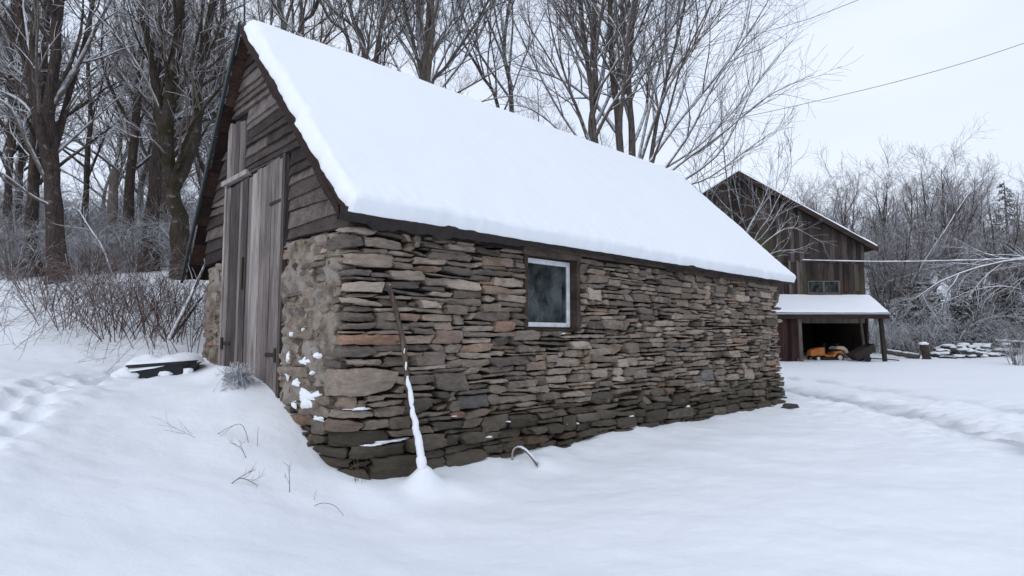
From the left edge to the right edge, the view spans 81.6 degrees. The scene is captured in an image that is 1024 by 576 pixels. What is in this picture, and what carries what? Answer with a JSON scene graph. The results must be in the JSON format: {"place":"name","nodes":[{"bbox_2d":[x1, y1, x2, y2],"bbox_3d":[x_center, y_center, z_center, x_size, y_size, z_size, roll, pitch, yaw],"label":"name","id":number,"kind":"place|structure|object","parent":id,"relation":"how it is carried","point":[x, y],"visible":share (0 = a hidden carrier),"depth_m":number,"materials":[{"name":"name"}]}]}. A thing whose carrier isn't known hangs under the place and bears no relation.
{"place":"outdoors","nodes":[
{"label":"outdoors","id":0,"kind":"place"},
{"bbox_2d":[0,258,1023,575],"bbox_3d":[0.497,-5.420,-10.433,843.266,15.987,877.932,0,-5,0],"label":"snow ground","id":1,"kind":"structure","parent":0,"point":[892,466],"depth_m":5.31,"materials":[{"name":"snow"}]},
{"bbox_2d":[0,33,79,188],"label":"bare tree","id":2,"kind":"object","parent":1,"relation":"on","point":[24,164],"visible":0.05,"depth_m":34.67,"materials":[{"name":"brown plant"}]},
{"bbox_2d":[0,241,85,297],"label":"bramble","id":3,"kind":"object","parent":1,"relation":"on","point":[32,270],"visible":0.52,"depth_m":11.41,"materials":[{"name":"plant"}]},
{"bbox_2d":[0,150,99,225],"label":"thicket","id":4,"kind":"object","parent":1,"relation":"on","point":[24,199],"visible":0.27,"depth_m":20.54,"materials":[{"name":"grey plant"}]},
{"bbox_2d":[0,0,105,264],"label":"bare tree","id":5,"kind":"object","parent":1,"relation":"on","point":[11,142],"visible":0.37,"depth_m":17.31,"materials":[{"name":"brown plant"}]},
{"bbox_2d":[0,7,112,236],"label":"bare tree","id":6,"kind":"object","parent":1,"relation":"on","point":[21,162],"visible":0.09,"depth_m":21.35,"materials":[{"name":"brown plant"}]},
{"bbox_2d":[0,218,113,276],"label":"brush","id":7,"kind":"object","parent":1,"relation":"on","point":[67,247],"visible":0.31,"depth_m":14.68,"materials":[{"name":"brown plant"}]},
{"bbox_2d":[0,1,118,138],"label":"bare tree","id":8,"kind":"object","parent":1,"relation":"on","point":[63,96],"visible":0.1,"depth_m":21.40,"materials":[{"name":"brown plant"}]},
{"bbox_2d":[0,196,119,280],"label":"brush","id":9,"kind":"object","parent":1,"relation":"on","point":[6,248],"visible":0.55,"depth_m":13.86,"materials":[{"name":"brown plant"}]},
{"bbox_2d":[0,201,137,270],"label":"brush","id":10,"kind":"object","parent":1,"relation":"on","point":[44,231],"visible":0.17,"depth_m":15.63,"materials":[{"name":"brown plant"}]},
{"bbox_2d":[0,0,142,267],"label":"bare tree","id":11,"kind":"object","parent":1,"relation":"on","point":[88,169],"visible":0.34,"depth_m":19.45,"materials":[{"name":"brown plant"}]},
{"bbox_2d":[0,168,147,253],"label":"thicket","id":12,"kind":"object","parent":1,"relation":"on","point":[78,200],"visible":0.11,"depth_m":26.14,"materials":[{"name":"grey plant"}]},
{"bbox_2d":[0,0,149,276],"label":"bare tree","id":13,"kind":"object","parent":1,"relation":"on","point":[35,181],"visible":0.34,"depth_m":15.20,"materials":[{"name":"brown plant"}]},
{"bbox_2d":[0,0,150,284],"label":"bare tree","id":14,"kind":"object","parent":1,"relation":"on","point":[49,133],"visible":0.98,"depth_m":13.29,"materials":[{"name":"brown plant"}]},
{"bbox_2d":[46,175,112,275],"bbox_3d":[-8.983,-1.339,12.641,1.214,2.212,1.154,0,-5,0],"label":"dead branch","id":15,"kind":"object","parent":1,"relation":"on","point":[90,229],"visible":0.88,"depth_m":12.54,"materials":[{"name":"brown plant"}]},
{"bbox_2d":[15,2,149,201],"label":"bare tree","id":16,"kind":"object","parent":1,"relation":"on","point":[81,180],"visible":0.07,"depth_m":43.16,"materials":[{"name":"brown plant"}]},
{"bbox_2d":[0,240,165,329],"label":"bramble","id":17,"kind":"object","parent":1,"relation":"on","point":[82,287],"visible":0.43,"depth_m":9.86,"materials":[{"name":"plant"}]},
{"bbox_2d":[0,206,169,274],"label":"brush","id":18,"kind":"object","parent":1,"relation":"on","point":[105,242],"visible":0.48,"depth_m":14.65,"materials":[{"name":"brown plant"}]},
{"bbox_2d":[0,218,169,326],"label":"bramble","id":19,"kind":"object","parent":1,"relation":"on","point":[3,270],"visible":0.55,"depth_m":10.41,"materials":[{"name":"plant"}]},
{"bbox_2d":[0,240,171,316],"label":"bramble","id":20,"kind":"object","parent":1,"relation":"on","point":[91,274],"visible":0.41,"depth_m":10.66,"materials":[{"name":"plant"}]},
{"bbox_2d":[0,242,180,351],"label":"bramble","id":21,"kind":"object","parent":1,"relation":"on","point":[28,285],"visible":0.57,"depth_m":9.42,"materials":[{"name":"plant"}]},
{"bbox_2d":[48,0,146,216],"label":"bare tree","id":22,"kind":"object","parent":1,"relation":"on","point":[116,161],"visible":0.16,"depth_m":33.03,"materials":[{"name":"brown plant"}]},
{"bbox_2d":[0,242,203,354],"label":"bramble","id":23,"kind":"object","parent":1,"relation":"on","point":[95,309],"visible":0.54,"depth_m":8.91,"materials":[{"name":"plant"}]},
{"bbox_2d":[2,272,203,355],"bbox_3d":[-5.415,0.598,8.993,2.400,1.839,3.014,0,-5,-6],"label":"bramble","id":24,"kind":"object","parent":1,"relation":"on","point":[153,340],"visible":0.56,"depth_m":8.58,"materials":[{"name":"plant"}]},
{"bbox_2d":[12,260,194,336],"bbox_3d":[-6.348,0.387,9.830,2.893,1.766,2.304,4,-6,-43],"label":"bramble","id":25,"kind":"object","parent":1,"relation":"on","point":[56,298],"visible":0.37,"depth_m":9.61,"materials":[{"name":"plant"}]},
{"bbox_2d":[0,229,207,353],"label":"bramble","id":26,"kind":"object","parent":1,"relation":"on","point":[148,292],"visible":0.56,"depth_m":9.25,"materials":[{"name":"plant"}]},
{"bbox_2d":[0,233,208,360],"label":"bramble","id":27,"kind":"object","parent":1,"relation":"on","point":[120,301],"visible":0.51,"depth_m":9.08,"materials":[{"name":"plant"}]},
{"bbox_2d":[0,151,211,261],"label":"thicket","id":28,"kind":"object","parent":1,"relation":"on","point":[140,197],"visible":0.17,"depth_m":20.05,"materials":[{"name":"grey plant"}]},
{"bbox_2d":[9,231,207,317],"bbox_3d":[-7.321,0.282,11.002,3.956,2.613,3.836,-2,-5,26],"label":"bramble","id":29,"kind":"object","parent":1,"relation":"on","point":[119,274],"visible":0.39,"depth_m":10.47,"materials":[{"name":"plant"}]},
{"bbox_2d":[22,182,195,241],"bbox_3d":[-16.755,-3.081,25.758,7.762,3.907,7.406,3,-6,-34],"label":"thicket","id":30,"kind":"object","parent":1,"relation":"on","point":[77,202],"visible":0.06,"depth_m":24.01,"materials":[{"name":"grey plant"}]},
{"bbox_2d":[103,169,118,271],"bbox_3d":[-10.877,-1.777,16.196,0.441,2.966,0.464,0,-5,0],"label":"tree snag","id":31,"kind":"object","parent":1,"relation":"on","point":[113,188],"visible":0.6,"depth_m":16.16,"materials":[{"name":"brown wood"}]},
{"bbox_2d":[21,257,206,346],"bbox_3d":[-5.770,0.409,9.818,2.375,1.820,2.982,-1,-5,11],"label":"bramble","id":32,"kind":"object","parent":1,"relation":"on","point":[151,302],"visible":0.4,"depth_m":9.34,"materials":[{"name":"plant"}]},
{"bbox_2d":[27,0,209,232],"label":"bare tree","id":33,"kind":"object","parent":1,"relation":"on","point":[141,176],"visible":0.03,"depth_m":27.72,"materials":[{"name":"brown plant"}]},
{"bbox_2d":[19,246,220,358],"bbox_3d":[-5.698,0.668,9.699,4.427,2.924,4.292,-4,-6,38],"label":"bramble","id":34,"kind":"object","parent":1,"relation":"on","point":[166,279],"visible":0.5,"depth_m":8.95,"materials":[{"name":"plant"}]},
{"bbox_2d":[65,195,195,273],"bbox_3d":[-9.489,-1.105,15.441,4.137,2.158,3.968,4,-6,-39],"label":"brush","id":35,"kind":"object","parent":1,"relation":"on","point":[151,247],"visible":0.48,"depth_m":14.91,"materials":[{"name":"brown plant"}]},
{"bbox_2d":[65,200,195,272],"bbox_3d":[-9.485,-1.043,15.354,3.700,1.930,3.548,0,-5,-3],"label":"brush","id":36,"kind":"object","parent":1,"relation":"on","point":[112,237],"visible":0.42,"depth_m":14.95,"materials":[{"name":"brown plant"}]},
{"bbox_2d":[60,0,204,268],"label":"bare tree","id":37,"kind":"object","parent":1,"relation":"on","point":[130,174],"visible":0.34,"depth_m":18.32,"materials":[{"name":"brown plant"}]},
{"bbox_2d":[71,189,197,267],"bbox_3d":[-8.059,-1.301,15.690,4.691,2.551,4.891,-2,-5,25],"label":"brush","id":38,"kind":"object","parent":1,"relation":"on","point":[144,224],"visible":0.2,"depth_m":14.84,"materials":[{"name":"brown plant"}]},
{"bbox_2d":[77,25,212,195],"bbox_3d":[-21.541,-10.454,35.991,8.198,17.440,7.745,2,-5,-25],"label":"bare tree","id":39,"kind":"object","parent":1,"relation":"on","point":[111,152],"visible":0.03,"depth_m":34.66,"materials":[{"name":"brown plant"}]},
{"bbox_2d":[80,271,212,370],"bbox_3d":[-4.816,0.616,8.982,2.711,2.078,3.405,3,-5,-31],"label":"bramble","id":40,"kind":"object","parent":1,"relation":"on","point":[197,322],"visible":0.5,"depth_m":8.57,"materials":[{"name":"plant"}]},
{"bbox_2d":[28,0,269,266],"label":"bare tree","id":41,"kind":"object","parent":1,"relation":"on","point":[131,91],"visible":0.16,"depth_m":19.25,"materials":[{"name":"brown plant"}]},
{"bbox_2d":[80,0,219,226],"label":"bare tree","id":42,"kind":"object","parent":1,"relation":"on","point":[142,144],"visible":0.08,"depth_m":22.07,"materials":[{"name":"brown plant"}]},
{"bbox_2d":[110,352,204,378],"bbox_3d":[-4.720,1.056,7.976,1.068,0.374,0.737,-3,-4,-9],"label":"water trough","id":43,"kind":"object","parent":1,"relation":"on","point":[146,366],"visible":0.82,"depth_m":7.71,"materials":[{"name":"black plastic"}]},
{"bbox_2d":[52,0,275,279],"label":"bare tree","id":44,"kind":"object","parent":1,"relation":"on","point":[174,175],"visible":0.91,"depth_m":13.22,"materials":[{"name":"brown plant"}]},
{"bbox_2d":[103,0,238,272],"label":"bare tree","id":45,"kind":"object","parent":1,"relation":"on","point":[154,175],"visible":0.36,"depth_m":15.72,"materials":[{"name":"brown plant"}]},
{"bbox_2d":[167,248,205,339],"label":"dead branch","id":46,"kind":"object","parent":1,"relation":"on","point":[177,324],"visible":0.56,"depth_m":8.75,"materials":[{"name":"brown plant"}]},
{"bbox_2d":[124,0,275,187],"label":"bare tree","id":47,"kind":"object","parent":1,"relation":"on","point":[201,165],"visible":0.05,"depth_m":24.92,"materials":[{"name":"brown plant"}]},
{"bbox_2d":[180,0,254,155],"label":"bare tree","id":48,"kind":"object","parent":1,"relation":"on","point":[222,31],"visible":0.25,"depth_m":17.43,"materials":[{"name":"brown plant"}]},
{"bbox_2d":[213,362,262,391],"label":"snowy plant","id":49,"kind":"object","parent":1,"relation":"on","point":[242,375],"visible":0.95,"depth_m":6.71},
{"bbox_2d":[182,0,315,143],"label":"bare tree","id":50,"kind":"object","parent":1,"relation":"on","point":[262,17],"visible":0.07,"depth_m":23.22,"materials":[{"name":"brown plant"}]},
{"bbox_2d":[230,0,345,49],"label":"bare tree","id":51,"kind":"object","parent":1,"relation":"on","point":[320,37],"visible":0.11,"depth_m":27.61,"materials":[{"name":"brown plant"}]},
{"bbox_2d":[247,0,380,44],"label":"bare tree","id":52,"kind":"object","parent":1,"relation":"on","point":[280,10],"visible":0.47,"depth_m":20.57,"materials":[{"name":"grey plant"}]},
{"bbox_2d":[264,0,441,70],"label":"bare tree","id":53,"kind":"object","parent":1,"relation":"on","point":[365,50],"visible":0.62,"depth_m":20.13,"materials":[{"name":"brown plant"}]},
{"bbox_2d":[386,284,426,469],"bbox_3d":[-1.040,0.885,5.864,0.428,1.851,0.129,-1,-5,6],"label":"leaning pole","id":54,"kind":"object","parent":1,"relation":"on","point":[421,461],"visible":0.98,"depth_m":5.84,"materials":[{"name":"brown wood"}]},
{"bbox_2d":[411,11,484,96],"bbox_3d":[-4.646,-8.409,37.148,8.217,18.017,9.120,1,-5,-7],"label":"bare tree","id":55,"kind":"object","parent":1,"relation":"on","point":[468,77],"visible":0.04,"depth_m":37.42,"materials":[{"name":"brown plant"}]},
{"bbox_2d":[339,0,579,119],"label":"bare tree","id":56,"kind":"object","parent":1,"relation":"on","point":[429,46],"visible":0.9,"depth_m":19.70,"materials":[{"name":"brown plant"}]},
{"bbox_2d":[398,0,551,112],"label":"bare tree","id":57,"kind":"object","parent":1,"relation":"on","point":[511,90],"visible":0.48,"depth_m":23.56,"materials":[{"name":"brown plant"}]},
{"bbox_2d":[181,20,795,479],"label":"stone shed","id":58,"kind":"structure","parent":1,"relation":"on","point":[503,252],"depth_m":7.46,"materials":[{"name":"brown stone"}]},
{"bbox_2d":[220,177,250,367],"bbox_3d":[-3.697,-0.054,7.906,0.064,2.748,0.771,4,-6,-44],"label":"door leaf","id":59,"kind":"structure","parent":58,"relation":"in","point":[232,339],"depth_m":7.89,"materials":[{"name":"grey wood"}]},
{"bbox_2d":[243,157,282,393],"bbox_3d":[-3.037,-0.044,7.212,0.054,2.973,1.061,4,-6,-44],"label":"door leaf","id":60,"kind":"structure","parent":58,"relation":"in","point":[265,186],"depth_m":7.19,"materials":[{"name":"grey wood"}]},
{"bbox_2d":[517,248,581,331],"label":"window","id":61,"kind":"structure","parent":58,"relation":"in","point":[551,284],"depth_m":7.85,"materials":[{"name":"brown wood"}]},
{"bbox_2d":[506,46,583,137],"bbox_3d":[1.369,-6.643,35.536,7.657,17.243,8.106,-1,-5,13],"label":"bare tree","id":62,"kind":"object","parent":1,"relation":"on","point":[559,126],"visible":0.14,"depth_m":36.40,"materials":[{"name":"brown plant"}]},
{"bbox_2d":[462,0,862,267],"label":"bare tree","id":63,"kind":"object","parent":1,"relation":"on","point":[627,70],"visible":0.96,"depth_m":18.89,"materials":[{"name":"brown plant"}]},
{"bbox_2d":[652,28,863,260],"bbox_3d":[8.208,-3.241,20.941,6.681,12.730,5.264,1,-5,-6],"label":"sapling","id":64,"kind":"object","parent":1,"relation":"on","point":[755,212],"visible":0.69,"depth_m":20.72,"materials":[{"name":"brown plant"}]},
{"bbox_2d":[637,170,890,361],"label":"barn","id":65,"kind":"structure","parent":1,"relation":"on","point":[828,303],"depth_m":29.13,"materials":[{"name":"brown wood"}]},
{"bbox_2d":[806,281,841,294],"bbox_3d":[15.250,-0.015,29.031,1.700,0.690,0.130,0,-5,0],"label":"window","id":66,"kind":"structure","parent":65,"relation":"in","point":[813,287],"depth_m":29.07,"materials":[{"name":"clear glass"}]},
{"bbox_2d":[843,264,858,290],"bbox_3d":[16.600,-0.502,29.059,0.688,1.314,0.047,0,-5,0],"label":"loft door","id":67,"kind":"structure","parent":65,"relation":"in","point":[850,271],"depth_m":29.05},
{"bbox_2d":[803,257,1023,261],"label":"snowy cable","id":68,"kind":"object","parent":65,"relation":"attached to","point":[916,261],"visible":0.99,"depth_m":28.58,"materials":[{"name":"metal"}]},
{"bbox_2d":[772,168,858,223],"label":"bare tree","id":69,"kind":"object","parent":1,"relation":"on","point":[804,200],"visible":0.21,"depth_m":50.72,"materials":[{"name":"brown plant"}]},
{"bbox_2d":[807,343,848,359],"bbox_3d":[14.880,3.034,28.055,1.760,0.873,0.830,0,-5,-4],"label":"riding mower","id":70,"kind":"object","parent":1,"relation":"on","point":[836,352],"visible":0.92,"depth_m":27.80,"materials":[{"name":"orange paint"}]},
{"bbox_2d":[790,145,897,240],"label":"bare tree","id":71,"kind":"object","parent":1,"relation":"on","point":[821,204],"visible":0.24,"depth_m":53.63,"materials":[{"name":"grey plant"}]},
{"bbox_2d":[809,151,889,276],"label":"bare tree","id":72,"kind":"object","parent":1,"relation":"on","point":[844,221],"visible":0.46,"depth_m":49.88,"materials":[{"name":"grey plant"}]},
{"bbox_2d":[846,344,898,361],"bbox_3d":[16.591,2.970,27.205,2.212,0.840,0.768,0,-5,6],"label":"dump cart","id":73,"kind":"object","parent":1,"relation":"on","point":[863,352],"visible":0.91,"depth_m":26.93,"materials":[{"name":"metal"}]},
{"bbox_2d":[825,140,927,302],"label":"bare tree","id":74,"kind":"object","parent":1,"relation":"on","point":[874,193],"visible":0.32,"depth_m":51.95,"materials":[{"name":"grey plant"}]},
{"bbox_2d":[856,192,932,326],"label":"bare tree","id":75,"kind":"object","parent":1,"relation":"on","point":[869,233],"visible":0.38,"depth_m":41.43,"materials":[{"name":"grey plant"}]},
{"bbox_2d":[838,137,956,292],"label":"bare tree","id":76,"kind":"object","parent":1,"relation":"on","point":[901,205],"visible":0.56,"depth_m":49.18,"materials":[{"name":"grey plant"}]},
{"bbox_2d":[886,349,919,358],"bbox_3d":[19.899,3.385,30.272,1.604,0.552,0.342,0,-5,4],"label":"log","id":77,"kind":"object","parent":1,"relation":"on","point":[898,353],"visible":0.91,"depth_m":30.18,"materials":[{"name":"wood"}]},
{"bbox_2d":[864,223,943,347],"bbox_3d":[23.770,-0.253,37.341,5.685,8.266,3.841,-3,-5,33],"label":"bare tree","id":78,"kind":"object","parent":1,"relation":"on","point":[877,297],"visible":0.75,"depth_m":37.23,"materials":[{"name":"grey plant"}]},
{"bbox_2d":[868,309,939,353],"bbox_3d":[20.847,2.673,34.130,5.882,3.199,6.133,3,-5,-32],"label":"brush","id":79,"kind":"object","parent":1,"relation":"on","point":[896,338],"visible":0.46,"depth_m":33.07,"materials":[{"name":"grey plant"}]},
{"bbox_2d":[868,305,952,352],"bbox_3d":[20.864,2.598,33.648,6.240,3.255,5.985,-1,-5,7],"label":"brush","id":80,"kind":"object","parent":1,"relation":"on","point":[886,339],"visible":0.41,"depth_m":32.92,"materials":[{"name":"grey plant"}]},
{"bbox_2d":[863,196,967,349],"bbox_3d":[24.564,-1.164,37.189,5.185,10.177,5.523,2,-5,-25],"label":"bare tree","id":81,"kind":"object","parent":1,"relation":"on","point":[909,277],"visible":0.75,"depth_m":37.01,"materials":[{"name":"grey plant"}]},
{"bbox_2d":[887,282,955,351],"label":"hemlock","id":82,"kind":"object","parent":1,"relation":"on","point":[915,309],"visible":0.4,"depth_m":35.62,"materials":[{"name":"green plant"}]},
{"bbox_2d":[878,320,964,353],"bbox_3d":[23.745,3.004,34.520,4.434,2.411,4.623,-4,-6,42],"label":"brush","id":83,"kind":"object","parent":1,"relation":"on","point":[923,339],"visible":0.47,"depth_m":33.97,"materials":[{"name":"grey plant"}]},
{"bbox_2d":[865,178,983,342],"bbox_3d":[25.920,-1.530,38.066,7.523,11.107,5.020,-3,-6,37],"label":"leaning tree","id":84,"kind":"object","parent":1,"relation":"on","point":[944,232],"visible":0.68,"depth_m":37.63,"materials":[{"name":"grey plant"}]},
{"bbox_2d":[884,292,970,350],"bbox_3d":[24.151,2.037,34.734,4.449,3.905,2.137,0,-5,0],"label":"bowed tree","id":85,"kind":"object","parent":1,"relation":"on","point":[910,305],"visible":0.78,"depth_m":34.88,"materials":[{"name":"grey plant"}]},
{"bbox_2d":[880,145,978,292],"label":"bare tree","id":86,"kind":"object","parent":1,"relation":"on","point":[917,209],"visible":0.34,"depth_m":51.47,"materials":[{"name":"grey plant"}]},
{"bbox_2d":[889,143,988,304],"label":"bare tree","id":87,"kind":"object","parent":1,"relation":"on","point":[931,203],"visible":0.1,"depth_m":56.70,"materials":[{"name":"grey plant"}]},
{"bbox_2d":[869,310,1010,358],"bbox_3d":[23.205,2.650,33.261,6.091,3.313,6.351,1,-5,-16],"label":"brush","id":88,"kind":"object","parent":1,"relation":"on","point":[933,340],"visible":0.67,"depth_m":33.05,"materials":[{"name":"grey plant"}]},
{"bbox_2d":[876,113,1020,304],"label":"bare tree","id":89,"kind":"object","parent":1,"relation":"on","point":[951,209],"visible":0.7,"depth_m":48.82,"materials":[{"name":"grey plant"}]},
{"bbox_2d":[881,181,1023,340],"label":"bowed tree","id":90,"kind":"object","parent":1,"relation":"on","point":[977,267],"visible":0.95,"depth_m":30.37,"materials":[{"name":"grey plant"}]},
{"bbox_2d":[897,138,1014,289],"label":"bare tree","id":91,"kind":"object","parent":1,"relation":"on","point":[966,205],"visible":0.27,"depth_m":52.06,"materials":[{"name":"grey plant"}]},
{"bbox_2d":[930,286,993,343],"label":"hemlock","id":92,"kind":"object","parent":1,"relation":"on","point":[960,313],"visible":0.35,"depth_m":35.62,"materials":[{"name":"green plant"}]},
{"bbox_2d":[903,250,1023,330],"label":"bowed tree","id":93,"kind":"object","parent":1,"relation":"on","point":[990,287],"visible":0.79,"depth_m":33.09,"materials":[{"name":"white plant"}]},
{"bbox_2d":[905,299,1022,349],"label":"brush","id":94,"kind":"object","parent":1,"relation":"on","point":[985,325],"visible":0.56,"depth_m":33.47,"materials":[{"name":"grey plant"}]},
{"bbox_2d":[930,343,1012,357],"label":"field stone wall","id":95,"kind":"structure","parent":1,"relation":"on","point":[948,350],"depth_m":31.83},
{"bbox_2d":[921,219,1023,342],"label":"bare tree","id":96,"kind":"object","parent":1,"relation":"on","point":[980,293],"visible":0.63,"depth_m":35.35,"materials":[{"name":"grey plant"}]},
{"bbox_2d":[946,151,1009,274],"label":"bare tree","id":97,"kind":"object","parent":1,"relation":"on","point":[978,197],"visible":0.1,"depth_m":56.49,"materials":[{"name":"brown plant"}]},
{"bbox_2d":[942,214,1022,307],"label":"bare tree","id":98,"kind":"object","parent":1,"relation":"on","point":[974,266],"visible":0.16,"depth_m":38.87,"materials":[{"name":"grey plant"}]},
{"bbox_2d":[948,167,1023,334],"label":"bare tree","id":99,"kind":"object","parent":1,"relation":"on","point":[984,233],"visible":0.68,"depth_m":35.54,"materials":[{"name":"grey plant"}]},
{"bbox_2d":[956,180,1023,314],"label":"conifer","id":100,"kind":"object","parent":1,"relation":"on","point":[1004,196],"visible":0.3,"depth_m":41.52,"materials":[{"name":"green plant"}]},
{"bbox_2d":[956,296,1023,342],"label":"bowed tree","id":101,"kind":"object","parent":1,"relation":"on","point":[965,330],"visible":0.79,"depth_m":34.35,"materials":[{"name":"grey plant"}]},
{"bbox_2d":[961,200,1023,300],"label":"bare tree","id":102,"kind":"object","parent":1,"relation":"on","point":[999,247],"visible":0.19,"depth_m":40.35,"materials":[{"name":"grey plant"}]},
{"bbox_2d":[978,325,1023,365],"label":"bush","id":103,"kind":"object","parent":1,"relation":"on","point":[1014,360],"visible":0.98,"depth_m":25.92,"materials":[{"name":"grey plant"}]},
{"bbox_2d":[986,160,1023,285],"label":"bare tree","id":104,"kind":"object","parent":1,"relation":"on","point":[1020,240],"visible":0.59,"depth_m":38.91,"materials":[{"name":"grey plant"}]},
{"bbox_2d":[990,282,1023,339],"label":"hemlock","id":105,"kind":"object","parent":1,"relation":"on","point":[1017,302],"visible":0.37,"depth_m":37.05,"materials":[{"name":"green plant"}]},
{"bbox_2d":[0,0,1023,299],"label":"sky","id":106,"kind":"structure","parent":0,"point":[897,40],"materials":[{"name":"white"}]},
{"bbox_2d":[638,43,1023,136],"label":"overhead wire","id":107,"kind":"object","parent":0,"point":[869,88],"visible":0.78,"depth_m":25.88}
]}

